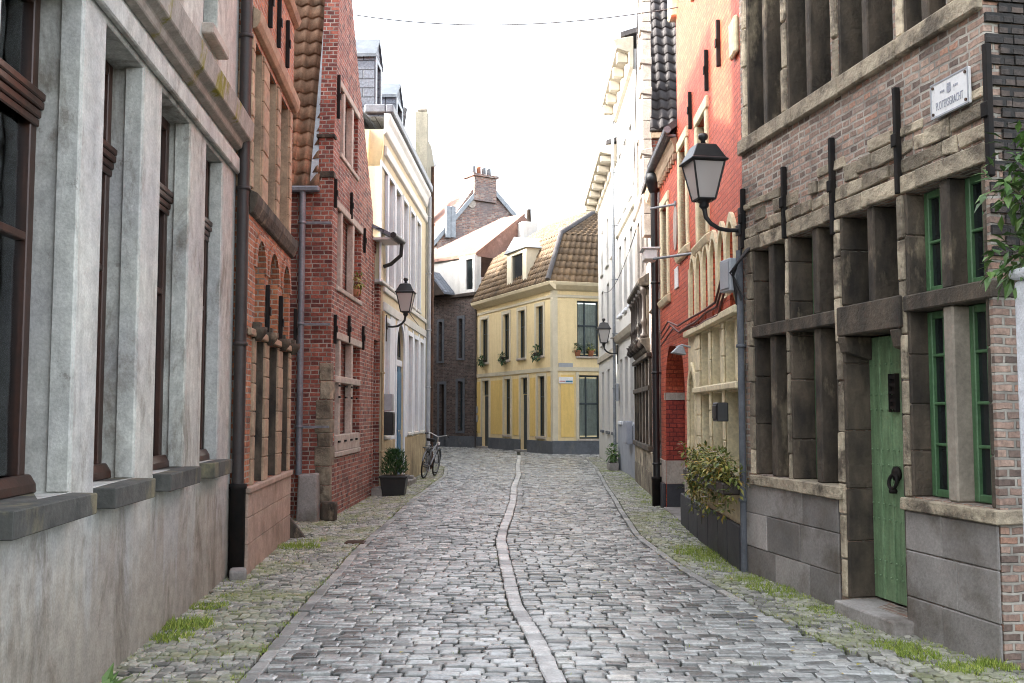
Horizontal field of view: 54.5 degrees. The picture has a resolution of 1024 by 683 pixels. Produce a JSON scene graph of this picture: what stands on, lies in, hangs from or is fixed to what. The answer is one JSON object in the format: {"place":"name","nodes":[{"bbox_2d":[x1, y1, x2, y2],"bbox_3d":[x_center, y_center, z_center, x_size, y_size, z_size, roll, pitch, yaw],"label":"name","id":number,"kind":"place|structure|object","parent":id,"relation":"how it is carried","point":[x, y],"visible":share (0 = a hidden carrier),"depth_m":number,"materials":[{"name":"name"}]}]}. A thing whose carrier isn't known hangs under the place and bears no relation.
{"place":"outdoors","nodes":[
{"label":"outdoors","id":0,"kind":"place"},
{"bbox_2d":[99,464,443,682],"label":"pavement","id":1,"kind":"structure","parent":0,"point":[242,644],"depth_m":8.14,"materials":[{"name":"stone"}]},
{"bbox_2d":[102,662,132,682],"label":"dock plant","id":2,"kind":"object","parent":1,"relation":"on","point":[108,676],"visible":1,"depth_m":5.71,"materials":[{"name":"green plant"}]},
{"bbox_2d":[0,0,253,682],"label":"rendered house","id":3,"kind":"structure","parent":1,"relation":"on","point":[126,129],"depth_m":6.47,"materials":[{"name":"grey paint"}]},
{"bbox_2d":[0,0,96,540],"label":"window","id":4,"kind":"structure","parent":3,"relation":"in","point":[22,514],"depth_m":5.29,"materials":[{"name":"brown wood"}]},
{"bbox_2d":[93,59,155,508],"bbox_3d":[-2.575,-0.439,6.275,0.485,2.894,0.850,0,-4,-5],"label":"window","id":5,"kind":"structure","parent":3,"relation":"in","point":[118,494],"depth_m":6.52,"materials":[{"name":"brown wood"}]},
{"bbox_2d":[152,116,200,491],"bbox_3d":[-2.661,-0.349,7.552,0.449,2.892,0.922,0,-4,-5],"label":"window","id":6,"kind":"structure","parent":3,"relation":"in","point":[175,478],"depth_m":7.83,"materials":[{"name":"brown wood"}]},
{"bbox_2d":[199,160,231,477],"bbox_3d":[-2.751,-0.254,8.894,0.405,2.891,0.754,0,-4,-5],"label":"window","id":7,"kind":"structure","parent":3,"relation":"in","point":[219,467],"depth_m":9.09,"materials":[{"name":"brown wood"}]},
{"bbox_2d":[202,5,228,59],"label":"window","id":8,"kind":"structure","parent":3,"relation":"in","point":[210,32],"depth_m":8.66,"materials":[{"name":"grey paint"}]},
{"bbox_2d":[229,567,246,580],"bbox_3d":[-2.619,2.233,9.500,0.166,0.141,0.143,1,-4,-17],"label":"loose stone","id":9,"kind":"object","parent":1,"relation":"on","point":[237,573],"visible":0.79,"depth_m":9.44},
{"bbox_2d":[230,0,301,573],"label":"arched brick house","id":10,"kind":"structure","parent":1,"relation":"on","point":[272,348],"depth_m":11.01,"materials":[{"name":"brown brick"}]},
{"bbox_2d":[228,0,253,577],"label":"drainpipe","id":11,"kind":"object","parent":10,"relation":"attached to","point":[237,504],"visible":0.94,"depth_m":9.77,"materials":[{"name":"black metal"}]},
{"bbox_2d":[290,517,304,537],"bbox_3d":[-2.799,2.396,12.783,0.302,0.286,0.235,1,-4,-11],"label":"guard stone","id":12,"kind":"object","parent":1,"relation":"on","point":[296,531],"visible":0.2,"depth_m":12.69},
{"bbox_2d":[296,473,319,521],"bbox_3d":[-3.010,2.312,14.713,0.318,0.728,0.258,0,-4,0],"label":"stone post","id":13,"kind":"object","parent":1,"relation":"on","point":[308,499],"visible":0.83,"depth_m":14.60,"materials":[{"name":"stone"}]},
{"bbox_2d":[321,501,337,520],"bbox_3d":[-2.729,2.528,14.810,0.242,0.319,0.196,0,-4,0],"label":"guard stone","id":14,"kind":"object","parent":1,"relation":"on","point":[328,510],"visible":0.94,"depth_m":14.72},
{"bbox_2d":[288,0,372,518],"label":"gabled brick house","id":15,"kind":"structure","parent":1,"relation":"on","point":[330,174],"depth_m":15.76,"materials":[{"name":"brick"}]},
{"bbox_2d":[295,192,331,474],"bbox_3d":[-3.006,-0.157,15.052,0.508,4.320,0.128,0,-4,1],"label":"drainpipe","id":16,"kind":"object","parent":15,"relation":"attached to","point":[302,223],"visible":0.98,"depth_m":15.02,"materials":[{"name":"metal"}]},
{"bbox_2d":[353,272,366,296],"bbox_3d":[-2.652,-0.998,17.104,0.329,0.449,0.352,0,-4,1],"label":"window plant","id":17,"kind":"object","parent":15,"relation":"on","point":[356,291],"depth_m":17.06,"materials":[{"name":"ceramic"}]},
{"bbox_2d":[344,540,365,544],"bbox_3d":[-1.915,2.455,12.137,0.240,0.042,0.200,0,-4,0],"label":"drain cover","id":18,"kind":"object","parent":1,"relation":"on","point":[355,541],"visible":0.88,"depth_m":12.10,"materials":[{"name":"metal"}]},
{"bbox_2d":[370,224,405,495],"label":"lean to house","id":19,"kind":"structure","parent":1,"relation":"on","point":[393,238],"depth_m":19.53,"materials":[{"name":"red brick"}]},
{"bbox_2d":[378,474,409,495],"bbox_3d":[-2.260,2.761,19.103,0.540,0.392,0.540,0,-4,0],"label":"plant tub","id":20,"kind":"object","parent":1,"relation":"on","point":[393,485],"visible":0.93,"depth_m":18.88,"materials":[{"name":"black plastic"}]},
{"bbox_2d":[378,446,409,474],"bbox_3d":[-2.274,2.295,19.148,0.659,0.562,0.628,0,-4,0],"label":"potted evergreen","id":21,"kind":"object","parent":20,"relation":"on","point":[392,458],"visible":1,"depth_m":19.06,"materials":[{"name":"green plant"}]},
{"bbox_2d":[356,39,432,485],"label":"cream townhouse","id":22,"kind":"structure","parent":1,"relation":"on","point":[401,186],"depth_m":22.22,"materials":[{"name":"paint"}]},
{"bbox_2d":[374,160,388,287],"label":"window","id":23,"kind":"structure","parent":22,"relation":"in","point":[380,281],"depth_m":19.98,"materials":[{"name":"white paint"}]},
{"bbox_2d":[379,311,384,474],"bbox_3d":[-2.567,1.143,19.662,0.108,3.500,0.084,0,-4,6],"label":"drainpipe","id":24,"kind":"object","parent":22,"relation":"attached to","point":[382,388],"visible":0.88,"depth_m":19.65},
{"bbox_2d":[384,316,390,439],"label":"window","id":25,"kind":"structure","parent":22,"relation":"in","point":[387,356],"depth_m":20.60,"materials":[{"name":"white paint"}]},
{"bbox_2d":[384,394,393,410],"bbox_3d":[-2.451,1.215,19.840,0.170,0.340,0.280,0,-4,2],"label":"utility box","id":26,"kind":"object","parent":22,"relation":"attached to","point":[388,402],"visible":1,"depth_m":19.70,"materials":[{"name":"grey plastic"}]},
{"bbox_2d":[384,412,394,434],"bbox_3d":[-2.441,1.634,19.810,0.190,0.460,0.280,0,-4,2],"label":"utility box","id":27,"kind":"object","parent":22,"relation":"attached to","point":[389,423],"visible":1,"depth_m":19.68,"materials":[{"name":"black plastic"}]},
{"bbox_2d":[387,172,395,292],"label":"window","id":28,"kind":"structure","parent":22,"relation":"in","point":[392,188],"depth_m":21.26,"materials":[{"name":"white paint"}]},
{"bbox_2d":[394,183,401,295],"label":"window","id":29,"kind":"structure","parent":22,"relation":"in","point":[398,227],"depth_m":22.28,"materials":[{"name":"white paint"}]},
{"bbox_2d":[396,366,400,473],"bbox_3d":[-2.560,1.790,22.080,0.115,2.490,1.197,0,-4,2],"label":"door","id":30,"kind":"structure","parent":22,"relation":"in","point":[398,439],"depth_m":22.23,"materials":[{"name":"blue paint"}]},
{"bbox_2d":[386,278,416,341],"bbox_3d":[-2.246,-0.645,20.086,0.589,1.292,0.392,0,-4,2],"label":"street lamp","id":31,"kind":"object","parent":22,"relation":"attached to","point":[405,292],"visible":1,"depth_m":19.98,"materials":[{"name":"metal"}]},
{"bbox_2d":[402,194,408,282],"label":"window","id":32,"kind":"structure","parent":22,"relation":"in","point":[405,218],"depth_m":23.45,"materials":[{"name":"white paint"}]},
{"bbox_2d":[407,330,413,435],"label":"window","id":33,"kind":"structure","parent":22,"relation":"in","point":[410,339],"depth_m":24.15,"materials":[{"name":"white paint"}]},
{"bbox_2d":[409,206,415,309],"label":"window","id":34,"kind":"structure","parent":22,"relation":"in","point":[412,238],"depth_m":24.68,"materials":[{"name":"white paint"}]},
{"bbox_2d":[413,334,419,433],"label":"window","id":35,"kind":"structure","parent":22,"relation":"in","point":[416,343],"depth_m":25.30,"materials":[{"name":"white paint"}]},
{"bbox_2d":[415,215,421,313],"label":"window","id":36,"kind":"structure","parent":22,"relation":"in","point":[418,228],"depth_m":25.86,"materials":[{"name":"white paint"}]},
{"bbox_2d":[419,338,424,432],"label":"window","id":37,"kind":"structure","parent":22,"relation":"in","point":[421,373],"depth_m":26.44,"materials":[{"name":"white paint"}]},
{"bbox_2d":[425,196,431,471],"bbox_3d":[-2.276,-0.238,27.062,0.165,7.500,0.138,0,-4,2],"label":"drainpipe","id":38,"kind":"object","parent":22,"relation":"attached to","point":[428,381],"visible":0.96,"depth_m":27.03,"materials":[{"name":"grey plastic"}]},
{"bbox_2d":[403,103,433,470],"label":"pale gable house","id":39,"kind":"structure","parent":1,"relation":"on","point":[416,121],"depth_m":27.56,"materials":[{"name":"grey paint"}]},
{"bbox_2d":[430,166,434,468],"bbox_3d":[-2.269,-0.711,28.170,0.140,8.600,0.128,0,-4,0],"label":"drainpipe","id":40,"kind":"object","parent":39,"relation":"attached to","point":[432,296],"visible":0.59,"depth_m":28.15,"materials":[{"name":"metal"}]},
{"bbox_2d":[421,432,448,477],"bbox_3d":[-1.966,2.813,24.567,0.632,1.071,1.787,8,-2,10],"label":"bicycle","id":41,"kind":"object","parent":1,"relation":"on","point":[429,454],"visible":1,"depth_m":24.44,"materials":[{"name":"metal"}]},
{"bbox_2d":[434,166,516,281],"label":"tall gable house","id":42,"kind":"structure","parent":0,"point":[477,201],"depth_m":61.53,"materials":[{"name":"brick"}]},
{"bbox_2d":[352,0,637,304],"label":"sky","id":43,"kind":"structure","parent":0,"point":[521,103],"materials":[{"name":"white"}]},
{"bbox_2d":[254,452,870,681],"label":"ground","id":44,"kind":"structure","parent":0,"point":[518,453],"depth_m":8.41,"materials":[{"name":"stone"}]},
{"bbox_2d":[238,457,744,682],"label":"kerb","id":45,"kind":"structure","parent":44,"relation":"on","point":[259,667],"depth_m":9.25,"materials":[{"name":"stone"}]},
{"bbox_2d":[470,209,598,454],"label":"yellow corner house","id":46,"kind":"structure","parent":44,"relation":"on","point":[536,286],"depth_m":39.12,"materials":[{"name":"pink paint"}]},
{"bbox_2d":[474,309,476,447],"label":"drainpipe","id":47,"kind":"object","parent":46,"relation":"attached to","point":[475,362],"visible":0.98,"depth_m":44.96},
{"bbox_2d":[479,319,487,364],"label":"window","id":48,"kind":"structure","parent":46,"relation":"in","point":[485,322],"depth_m":44.49,"materials":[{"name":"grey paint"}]},
{"bbox_2d":[485,396,487,445],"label":"door","id":49,"kind":"structure","parent":46,"relation":"in","point":[486,397],"depth_m":44.07,"materials":[{"name":"grey paint"}]},
{"bbox_2d":[496,351,508,365],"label":"ledge plant","id":50,"kind":"object","parent":46,"relation":"on","point":[501,357],"visible":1,"depth_m":41.83,"materials":[{"name":"green plant"}]},
{"bbox_2d":[500,314,509,361],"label":"window","id":51,"kind":"structure","parent":46,"relation":"in","point":[506,316],"depth_m":42.18,"materials":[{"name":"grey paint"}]},
{"bbox_2d":[502,379,510,436],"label":"window","id":52,"kind":"structure","parent":46,"relation":"in","point":[508,380],"depth_m":41.80,"materials":[{"name":"grey paint"}]},
{"bbox_2d":[516,311,525,360],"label":"window","id":53,"kind":"structure","parent":46,"relation":"in","point":[522,312],"depth_m":40.60,"materials":[{"name":"grey paint"}]},
{"bbox_2d":[523,378,526,393],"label":"window","id":54,"kind":"structure","parent":46,"relation":"in","point":[524,379],"depth_m":40.25,"materials":[{"name":"glass"}]},
{"bbox_2d":[524,395,526,448],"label":"door","id":55,"kind":"structure","parent":46,"relation":"in","point":[525,396],"depth_m":40.08,"materials":[{"name":"grey paint"}]},
{"bbox_2d":[529,344,541,362],"bbox_3d":[0.896,0.461,38.738,0.549,0.765,0.827,4,-6,-46],"label":"ledge plant","id":56,"kind":"object","parent":46,"relation":"on","point":[536,355],"visible":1,"depth_m":38.69,"materials":[{"name":"green plant"}]},
{"bbox_2d":[535,376,544,438],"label":"window","id":57,"kind":"structure","parent":46,"relation":"in","point":[541,378],"depth_m":38.67,"materials":[{"name":"grey paint"}]},
{"bbox_2d":[538,306,543,357],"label":"window","id":58,"kind":"structure","parent":46,"relation":"in","point":[540,308],"depth_m":38.96,"materials":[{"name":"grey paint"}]},
{"bbox_2d":[559,377,572,383],"bbox_3d":[2.042,1.464,37.623,0.591,0.246,0.024,1,-4,-19],"label":"wall plaque","id":59,"kind":"object","parent":46,"relation":"attached to","point":[568,380],"depth_m":37.62,"materials":[{"name":"metal"}]},
{"bbox_2d":[572,343,581,355],"bbox_3d":[2.509,0.283,37.897,0.496,0.553,0.350,3,-5,-36],"label":"ledge plant","id":60,"kind":"object","parent":46,"relation":"on","point":[577,352],"visible":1,"depth_m":37.81,"materials":[{"name":"green plant"}]},
{"bbox_2d":[576,301,598,358],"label":"window","id":61,"kind":"structure","parent":46,"relation":"in","point":[587,314],"depth_m":38.26,"materials":[{"name":"grey paint"}]},
{"bbox_2d":[578,375,598,440],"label":"window","id":62,"kind":"structure","parent":46,"relation":"in","point":[588,388],"depth_m":38.07,"materials":[{"name":"glass"}]},
{"bbox_2d":[585,342,598,355],"bbox_3d":[3.008,0.279,38.071,0.454,0.586,0.454,-3,-5,36],"label":"ledge plant","id":63,"kind":"object","parent":46,"relation":"on","point":[591,352],"visible":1,"depth_m":38.01,"materials":[{"name":"green plant"}]},
{"bbox_2d":[126,471,1022,682],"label":"grass","id":64,"kind":"structure","parent":44,"relation":"on","point":[180,622],"depth_m":7.41,"materials":[{"name":"plant"}]},
{"bbox_2d":[626,0,676,495],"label":"ornate gable house","id":65,"kind":"structure","parent":44,"relation":"on","point":[656,95],"depth_m":20.12,"materials":[{"name":"paint"}]},
{"bbox_2d":[641,178,661,476],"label":"narrow brick house","id":66,"kind":"structure","parent":44,"relation":"on","point":[644,188],"depth_m":17.60,"materials":[{"name":"brick"}]},
{"bbox_2d":[657,202,658,288],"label":"window","id":67,"kind":"structure","parent":66,"relation":"in","point":[657,202],"depth_m":17.65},
{"bbox_2d":[659,332,660,440],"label":"window","id":68,"kind":"structure","parent":66,"relation":"in","point":[659,332],"depth_m":17.47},
{"bbox_2d":[646,0,746,570],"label":"red painted house","id":69,"kind":"structure","parent":44,"relation":"on","point":[699,378],"depth_m":12.76,"materials":[{"name":"paint"}]},
{"bbox_2d":[356,7,677,24],"bbox_3d":[-0.121,-5.328,16.067,5.755,0.917,0.016,-2,-4,26],"label":"overhead cable","id":70,"kind":"object","parent":69,"relation":"attached to","point":[522,24],"visible":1,"depth_m":15.86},
{"bbox_2d":[645,172,661,506],"bbox_3d":[2.462,-0.057,17.099,0.285,5.730,0.300,0,-4,2],"label":"drainpipe","id":71,"kind":"object","parent":69,"relation":"attached to","point":[651,183],"visible":0.94,"depth_m":17.05,"materials":[{"name":"metal"}]},
{"bbox_2d":[650,201,675,209],"bbox_3d":[2.354,-2.090,15.383,0.088,0.100,0.533,3,-5,-39],"label":"wall rod","id":72,"kind":"object","parent":69,"relation":"attached to","point":[667,205],"depth_m":15.35,"materials":[{"name":"metal"}]},
{"bbox_2d":[657,190,670,308],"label":"window","id":73,"kind":"structure","parent":69,"relation":"in","point":[666,299],"depth_m":16.75,"materials":[{"name":"beige paint"}]},
{"bbox_2d":[639,247,690,262],"bbox_3d":[2.077,-1.218,13.779,0.415,0.215,1.137,2,-4,-24],"label":"security camera","id":74,"kind":"object","parent":69,"relation":"attached to","point":[649,254],"visible":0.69,"depth_m":13.89,"materials":[{"name":"metal"}]},
{"bbox_2d":[671,344,690,354],"bbox_3d":[2.308,0.111,13.581,0.266,0.152,0.192,0,-4,2],"label":"floodlight","id":75,"kind":"object","parent":69,"relation":"attached to","point":[679,350],"visible":1,"depth_m":13.51,"materials":[{"name":"grey plastic"}]},
{"bbox_2d":[674,126,690,264],"bbox_3d":[2.492,-2.093,14.359,0.185,1.815,1.150,0,-4,2],"label":"window","id":76,"kind":"structure","parent":69,"relation":"in","point":[683,139],"depth_m":14.64,"materials":[{"name":"beige paint"}]},
{"bbox_2d":[660,281,724,345],"bbox_3d":[2.356,-0.312,13.472,0.083,0.397,5.979,0,-4,2],"label":"cable bundle","id":77,"kind":"object","parent":69,"relation":"on","point":[717,298],"visible":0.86,"depth_m":12.28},
{"bbox_2d":[691,95,710,256],"bbox_3d":[2.447,-2.085,12.704,0.185,1.865,1.150,0,-4,2],"label":"window","id":78,"kind":"structure","parent":69,"relation":"in","point":[702,111],"depth_m":12.84,"materials":[{"name":"beige paint"}]},
{"bbox_2d":[683,468,739,494],"bbox_3d":[2.264,1.590,11.470,0.180,0.130,2.801,0,-4,2],"label":"flower trough","id":79,"kind":"object","parent":69,"relation":"attached to","point":[720,485],"visible":0.61,"depth_m":10.32,"materials":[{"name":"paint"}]},
{"bbox_2d":[674,440,749,523],"bbox_3d":[2.234,1.615,11.342,0.466,0.980,3.231,0,-4,2],"label":"flowering plant","id":80,"kind":"object","parent":79,"relation":"in","point":[715,465],"visible":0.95,"depth_m":10.96,"materials":[{"name":"green plant"}]},
{"bbox_2d":[712,402,728,421],"bbox_3d":[2.201,0.746,10.529,0.130,0.200,0.260,0,-4,2],"label":"letter box","id":81,"kind":"object","parent":69,"relation":"attached to","point":[719,411],"visible":1,"depth_m":10.40,"materials":[{"name":"black plastic"}]},
{"bbox_2d":[720,258,735,293],"bbox_3d":[2.260,-0.682,10.330,0.130,0.340,0.260,1,-4,-10],"label":"meter box","id":82,"kind":"object","parent":69,"relation":"attached to","point":[726,279],"visible":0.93,"depth_m":10.25,"materials":[{"name":"grey plastic"}]},
{"bbox_2d":[729,247,749,304],"bbox_3d":[2.349,-0.630,10.093,0.236,0.629,0.225,-2,-5,29],"label":"cable coil","id":83,"kind":"object","parent":69,"relation":"on","point":[736,286],"visible":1,"depth_m":10.10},
{"bbox_2d":[736,250,747,572],"bbox_3d":[2.329,0.689,10.078,0.098,3.250,0.098,0,-4,2],"label":"drainpipe","id":84,"kind":"object","parent":69,"relation":"attached to","point":[740,345],"visible":0.99,"depth_m":10.05,"materials":[{"name":"metal"}]},
{"bbox_2d":[737,0,1023,670],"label":"green door house","id":85,"kind":"structure","parent":44,"relation":"on","point":[884,491],"depth_m":7.78,"materials":[{"name":"brown brick"}]},
{"bbox_2d":[679,133,741,255],"bbox_3d":[2.055,-1.488,10.171,0.589,1.292,0.392,1,-4,-10],"label":"street lamp","id":86,"kind":"object","parent":85,"relation":"attached to","point":[702,164],"visible":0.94,"depth_m":10.06,"materials":[{"name":"metal"}]},
{"bbox_2d":[814,339,817,478],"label":"window","id":87,"kind":"structure","parent":85,"relation":"in","point":[814,339],"depth_m":9.07,"materials":[{"name":"green paint"}]},
{"bbox_2d":[869,335,906,605],"bbox_3d":[2.995,0.987,7.741,0.144,2.095,0.781,1,-4,-10],"label":"door","id":88,"kind":"structure","parent":85,"relation":"in","point":[885,364],"depth_m":7.88,"materials":[{"name":"green paint"}]},
{"bbox_2d":[924,188,942,290],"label":"window","id":89,"kind":"structure","parent":85,"relation":"in","point":[933,252],"depth_m":7.25,"materials":[{"name":"green paint"}]},
{"bbox_2d":[927,310,948,497],"bbox_3d":[3.095,0.439,7.056,0.060,1.329,0.363,1,-4,-10],"label":"window","id":90,"kind":"structure","parent":85,"relation":"in","point":[936,346],"depth_m":7.16,"materials":[{"name":"green paint"}]},
{"bbox_2d":[930,66,971,119],"bbox_3d":[2.982,-1.684,6.770,0.033,0.246,0.418,1,-4,-10],"label":"street nameplate","id":91,"kind":"object","parent":85,"relation":"attached to","point":[950,93],"visible":1,"depth_m":6.74,"materials":[{"name":"white metal"}]},
{"bbox_2d":[965,174,984,282],"bbox_3d":[3.182,-0.760,6.674,0.060,0.749,0.352,1,-4,-10],"label":"window","id":92,"kind":"structure","parent":85,"relation":"in","point":[974,221],"depth_m":6.78,"materials":[{"name":"green paint"}]},
{"bbox_2d":[969,303,991,503],"bbox_3d":[3.182,0.406,6.591,0.060,1.329,0.352,1,-4,-10],"label":"window","id":93,"kind":"structure","parent":85,"relation":"in","point":[977,313],"depth_m":6.69,"materials":[{"name":"green paint"}]},
{"bbox_2d":[972,120,1023,302],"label":"shrub","id":94,"kind":"object","parent":44,"relation":"on","point":[1007,281],"visible":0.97,"depth_m":5.92,"materials":[{"name":"green plant"}]},
{"bbox_2d":[1008,267,1023,536],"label":"garden wall","id":95,"kind":"structure","parent":44,"relation":"on","point":[1016,274],"depth_m":5.85,"materials":[{"name":"paint"}]},
{"bbox_2d":[255,446,921,682],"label":"road","id":96,"kind":"structure","parent":0,"point":[425,550],"depth_m":7.99,"materials":[{"name":"stone"}]},
{"bbox_2d":[433,214,525,447],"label":"brown brick house","id":97,"kind":"structure","parent":96,"relation":"on","point":[461,265],"depth_m":46.35,"materials":[{"name":"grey brick"}]},
{"bbox_2d":[436,319,443,362],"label":"window","id":98,"kind":"structure","parent":97,"relation":"in","point":[438,320],"depth_m":46.98,"materials":[{"name":"grey paint"}]},
{"bbox_2d":[437,381,445,445],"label":"door","id":99,"kind":"structure","parent":97,"relation":"in","point":[443,383],"depth_m":46.72,"materials":[{"name":"paint"}]},
{"bbox_2d":[455,378,464,432],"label":"window","id":100,"kind":"structure","parent":97,"relation":"in","point":[462,417],"depth_m":45.81,"materials":[{"name":"grey paint"}]},
{"bbox_2d":[456,315,464,359],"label":"window","id":101,"kind":"structure","parent":97,"relation":"in","point":[463,316],"depth_m":45.96,"materials":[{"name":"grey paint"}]},
{"bbox_2d":[496,455,566,682],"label":"road strip","id":102,"kind":"object","parent":96,"relation":"in","point":[548,669],"visible":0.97,"depth_m":8.09,"materials":[{"name":"stone"}]},
{"bbox_2d":[583,27,636,478],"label":"white house","id":103,"kind":"structure","parent":0,"point":[617,98],"depth_m":27.72,"materials":[{"name":"paint"}]},
{"bbox_2d":[596,318,617,363],"bbox_3d":[2.689,-0.009,28.076,0.589,1.292,0.392,0,-4,1],"label":"street lamp","id":104,"kind":"object","parent":103,"relation":"attached to","point":[603,329],"visible":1,"depth_m":27.97,"materials":[{"name":"black paint"}]},
{"bbox_2d":[611,119,617,461],"bbox_3d":[2.926,-1.401,28.331,0.175,10.000,0.118,0,-4,1],"label":"drainpipe","id":105,"kind":"object","parent":103,"relation":"attached to","point":[613,225],"visible":0.88,"depth_m":28.32,"materials":[{"name":"metal"}]},
{"bbox_2d":[615,383,618,400],"bbox_3d":[2.940,1.427,27.920,0.090,0.500,0.200,0,-4,1],"label":"meter box","id":106,"kind":"object","parent":103,"relation":"attached to","point":[616,391],"visible":1,"depth_m":27.83,"materials":[{"name":"grey plastic"}]},
{"bbox_2d":[623,421,632,443],"bbox_3d":[2.850,2.237,24.505,0.150,0.560,0.900,0,-4,1],"label":"utility box","id":107,"kind":"object","parent":103,"relation":"attached to","point":[627,432],"visible":1,"depth_m":24.07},
{"bbox_2d":[588,457,1023,682],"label":"pavement","id":108,"kind":"structure","parent":0,"point":[663,544],"depth_m":8.06,"materials":[{"name":"stone"}]},
{"bbox_2d":[607,462,618,470],"bbox_3d":[2.792,3.453,27.578,0.260,0.210,0.900,0,-4,1],"label":"plant trough","id":109,"kind":"object","parent":108,"relation":"on","point":[612,466],"visible":0.84,"depth_m":27.13,"materials":[{"name":"grey stone"}]},
{"bbox_2d":[604,443,618,462],"bbox_3d":[2.792,3.131,27.596,0.499,0.672,0.907,0,-4,1],"label":"potted shrub","id":110,"kind":"object","parent":109,"relation":"in","point":[611,457],"visible":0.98,"depth_m":27.50,"materials":[{"name":"green plant"}]},
{"bbox_2d":[389,511,918,673],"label":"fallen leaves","id":111,"kind":"object","parent":108,"relation":"on","point":[680,593],"visible":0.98,"depth_m":7.76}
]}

